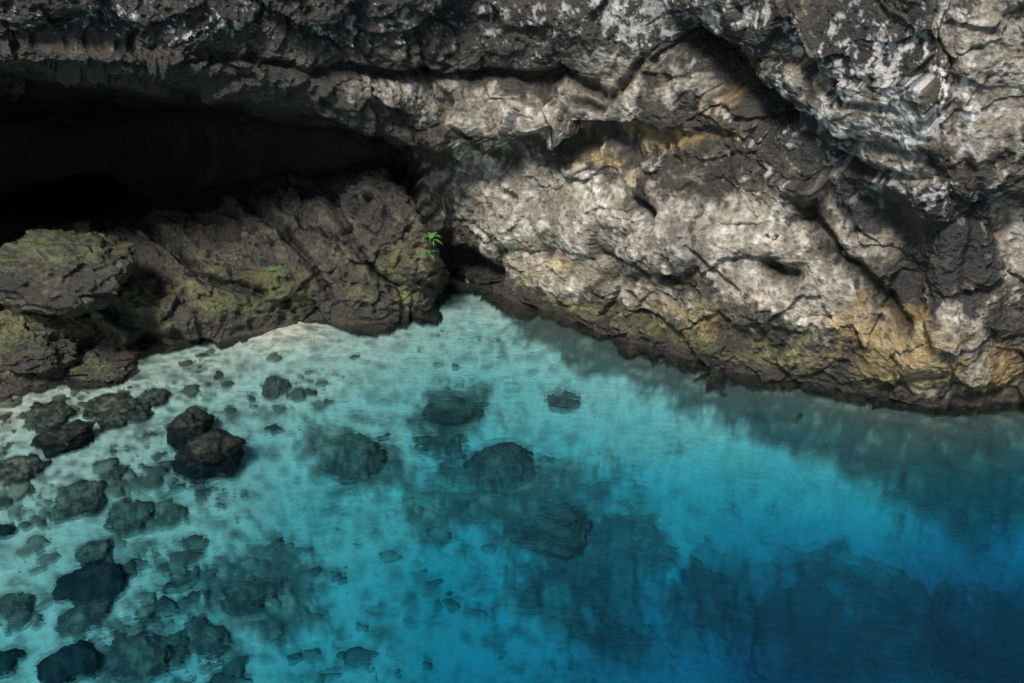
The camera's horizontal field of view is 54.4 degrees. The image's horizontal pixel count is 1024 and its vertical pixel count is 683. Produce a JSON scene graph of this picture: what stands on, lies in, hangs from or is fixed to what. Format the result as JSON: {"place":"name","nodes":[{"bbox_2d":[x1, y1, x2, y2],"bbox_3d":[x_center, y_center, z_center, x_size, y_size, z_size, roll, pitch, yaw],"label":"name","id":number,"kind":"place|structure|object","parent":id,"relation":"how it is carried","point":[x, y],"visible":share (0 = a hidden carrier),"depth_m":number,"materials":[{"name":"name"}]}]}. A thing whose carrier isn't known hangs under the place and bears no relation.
{"place":"outdoors","nodes":[
{"label":"outdoors","id":0,"kind":"place"},
{"bbox_2d":[0,0,1023,423],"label":"cliff","id":1,"kind":"structure","parent":0,"point":[808,196],"depth_m":15.72,"materials":[{"name":"grey stone"}]},
{"bbox_2d":[0,229,136,317],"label":"boulder","id":2,"kind":"object","parent":1,"relation":"on","point":[68,274],"visible":1,"depth_m":15.38,"materials":[{"name":"grey stone"}]},
{"bbox_2d":[266,267,279,274],"bbox_3d":[-4.025,-1.180,16.706,0.244,0.104,0.296,-9,29,-17],"label":"fern","id":3,"kind":"object","parent":1,"relation":"on","point":[270,269],"visible":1,"depth_m":16.68,"materials":[{"name":"green plant"}]},
{"bbox_2d":[420,249,437,259],"bbox_3d":[-1.451,-1.516,17.197,0.302,0.119,0.307,5,28,10],"label":"fern","id":4,"kind":"object","parent":1,"relation":"attached to","point":[425,253],"visible":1,"depth_m":17.18,"materials":[{"name":"green plant"}]},
{"bbox_2d":[422,232,442,244],"bbox_3d":[-1.394,-1.770,17.081,0.343,0.146,0.410,-9,29,-17],"label":"fern","id":5,"kind":"object","parent":1,"relation":"attached to","point":[432,236],"visible":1,"depth_m":17.05,"materials":[{"name":"green plant"}]},
{"bbox_2d":[0,282,1023,682],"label":"seabed","id":6,"kind":"structure","parent":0,"point":[688,578],"depth_m":14.20,"materials":[{"name":"sand"}]},
{"bbox_2d":[0,524,16,539],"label":"boulder","id":7,"kind":"object","parent":6,"relation":"on","point":[7,531],"visible":1,"depth_m":13.06,"materials":[{"name":"stone"}]},
{"bbox_2d":[0,648,26,679],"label":"boulder","id":8,"kind":"object","parent":6,"relation":"on","point":[11,659],"visible":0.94,"depth_m":11.39,"materials":[{"name":"stone"}]},
{"bbox_2d":[0,591,37,619],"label":"submerged boulder","id":9,"kind":"object","parent":6,"relation":"on","point":[11,607],"visible":0.96,"depth_m":12.03,"materials":[{"name":"stone"}]},
{"bbox_2d":[0,453,51,486],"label":"boulder","id":10,"kind":"object","parent":6,"relation":"on","point":[25,469],"visible":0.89,"depth_m":13.95,"materials":[{"name":"grey stone"}]},
{"bbox_2d":[0,331,77,373],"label":"boulder","id":11,"kind":"object","parent":6,"relation":"on","point":[41,353],"visible":0.72,"depth_m":15.68,"materials":[{"name":"grey stone"}]},
{"bbox_2d":[22,400,75,434],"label":"boulder","id":12,"kind":"object","parent":6,"relation":"on","point":[49,420],"visible":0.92,"depth_m":15.09,"materials":[{"name":"grey stone"}]},
{"bbox_2d":[29,419,95,458],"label":"boulder","id":13,"kind":"object","parent":6,"relation":"on","point":[77,435],"visible":0.96,"depth_m":14.47,"materials":[{"name":"grey stone"}]},
{"bbox_2d":[34,639,105,682],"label":"boulder","id":14,"kind":"object","parent":6,"relation":"on","point":[80,660],"visible":0.97,"depth_m":11.29,"materials":[{"name":"stone"}]},
{"bbox_2d":[48,479,107,524],"bbox_3d":[-5.973,2.220,13.638,0.817,0.311,0.784,-5,28,-10],"label":"submerged boulder","id":15,"kind":"object","parent":6,"relation":"on","point":[82,495],"visible":0.98,"depth_m":13.52,"materials":[{"name":"stone"}]},
{"bbox_2d":[54,599,112,637],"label":"submerged boulder","id":16,"kind":"object","parent":6,"relation":"on","point":[91,616],"visible":0.99,"depth_m":11.90,"materials":[{"name":"stone"}]},
{"bbox_2d":[52,561,129,607],"bbox_3d":[-5.262,3.114,12.440,1.037,0.421,0.937,-12,38,-18],"label":"boulder","id":17,"kind":"object","parent":6,"relation":"on","point":[88,583],"visible":0.8,"depth_m":12.32,"materials":[{"name":"stone"}]},
{"bbox_2d":[75,539,115,566],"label":"submerged boulder","id":18,"kind":"object","parent":6,"relation":"on","point":[94,551],"visible":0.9,"depth_m":12.84,"materials":[{"name":"stone"}]},
{"bbox_2d":[66,355,136,390],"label":"boulder","id":19,"kind":"object","parent":6,"relation":"on","point":[90,373],"visible":0.84,"depth_m":15.98,"materials":[{"name":"stone"}]},
{"bbox_2d":[99,465,127,480],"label":"submerged boulder","id":20,"kind":"object","parent":6,"relation":"on","point":[108,476],"visible":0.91,"depth_m":14.06,"materials":[{"name":"grey stone"}]},
{"bbox_2d":[82,391,153,430],"bbox_3d":[-6.130,1.035,15.439,1.031,0.241,1.081,-12,30,-21],"label":"boulder","id":21,"kind":"object","parent":6,"relation":"on","point":[124,411],"visible":0.99,"depth_m":15.24,"materials":[{"name":"grey stone"}]},
{"bbox_2d":[103,497,155,537],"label":"submerged boulder","id":22,"kind":"object","parent":6,"relation":"on","point":[127,519],"visible":0.99,"depth_m":13.45,"materials":[{"name":"stone"}]},
{"bbox_2d":[97,634,173,682],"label":"boulder","id":23,"kind":"object","parent":6,"relation":"on","point":[142,658],"visible":0.91,"depth_m":11.43,"materials":[{"name":"stone"}]},
{"bbox_2d":[137,388,170,408],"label":"boulder","id":24,"kind":"object","parent":6,"relation":"on","point":[152,397],"visible":0.81,"depth_m":15.65,"materials":[{"name":"grey stone"}]},
{"bbox_2d":[155,504,188,523],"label":"submerged boulder","id":25,"kind":"object","parent":6,"relation":"on","point":[177,512],"visible":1,"depth_m":13.58,"materials":[{"name":"stone"}]},
{"bbox_2d":[167,630,189,652],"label":"submerged boulder","id":26,"kind":"object","parent":6,"relation":"on","point":[178,641],"visible":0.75,"depth_m":11.78,"materials":[{"name":"stone"}]},
{"bbox_2d":[170,570,198,590],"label":"submerged boulder","id":27,"kind":"object","parent":6,"relation":"on","point":[185,585],"visible":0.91,"depth_m":12.58,"materials":[{"name":"stone"}]},
{"bbox_2d":[166,405,214,453],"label":"boulder","id":28,"kind":"object","parent":6,"relation":"on","point":[195,421],"visible":0.73,"depth_m":14.71,"materials":[{"name":"grey stone"}]},
{"bbox_2d":[173,428,247,483],"bbox_3d":[-4.356,1.671,14.450,1.130,0.768,0.802,-14,27,-8],"label":"boulder","id":29,"kind":"object","parent":6,"relation":"on","point":[201,456],"visible":0.98,"depth_m":14.17,"materials":[{"name":"grey stone"}]},
{"bbox_2d":[191,622,231,659],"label":"submerged boulder","id":30,"kind":"object","parent":6,"relation":"on","point":[208,640],"visible":1,"depth_m":11.74,"materials":[{"name":"stone"}]},
{"bbox_2d":[214,578,288,616],"bbox_3d":[-3.285,3.188,12.603,0.788,0.232,0.992,14,22,35],"label":"submerged boulder","id":31,"kind":"object","parent":6,"relation":"on","point":[249,598],"visible":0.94,"depth_m":12.40,"materials":[{"name":"stone"}]},
{"bbox_2d":[261,376,292,400],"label":"submerged boulder","id":32,"kind":"object","parent":6,"relation":"on","point":[269,393],"visible":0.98,"depth_m":16.12,"materials":[{"name":"grey stone"}]},
{"bbox_2d":[0,326,595,682],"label":"loose stones","id":33,"kind":"object","parent":6,"relation":"on","point":[353,659],"visible":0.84,"depth_m":12.97,"materials":[{"name":"rock"}]},
{"bbox_2d":[323,432,386,484],"bbox_3d":[-2.392,1.766,14.954,1.028,0.193,1.080,-22,42,-21],"label":"submerged boulder","id":34,"kind":"object","parent":6,"relation":"on","point":[359,460],"visible":0.96,"depth_m":14.84,"materials":[{"name":"stone"}]},
{"bbox_2d":[411,426,468,460],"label":"submerged boulder","id":35,"kind":"object","parent":6,"relation":"on","point":[443,442],"visible":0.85,"depth_m":15.46,"materials":[{"name":"stone"}]},
{"bbox_2d":[420,397,489,423],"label":"submerged boulder","id":36,"kind":"object","parent":6,"relation":"on","point":[444,412],"visible":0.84,"depth_m":15.97,"materials":[{"name":"stone"}]},
{"bbox_2d":[462,442,537,497],"bbox_3d":[-0.183,1.988,15.056,1.237,0.240,1.471,11,33,14],"label":"submerged boulder","id":37,"kind":"object","parent":6,"relation":"on","point":[510,464],"visible":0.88,"depth_m":15.03,"materials":[{"name":"stone"}]},
{"bbox_2d":[502,501,592,557],"bbox_3d":[0.452,2.599,14.174,1.560,0.264,1.286,16,31,30],"label":"submerged boulder","id":38,"kind":"object","parent":6,"relation":"on","point":[562,529],"visible":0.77,"depth_m":13.90,"materials":[{"name":"stone"}]},
{"bbox_2d":[544,391,580,411],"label":"submerged boulder","id":39,"kind":"object","parent":6,"relation":"on","point":[565,403],"visible":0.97,"depth_m":16.24,"materials":[{"name":"stone"}]},
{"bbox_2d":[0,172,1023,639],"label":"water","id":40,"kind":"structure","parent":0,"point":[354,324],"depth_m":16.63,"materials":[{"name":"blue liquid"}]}
]}

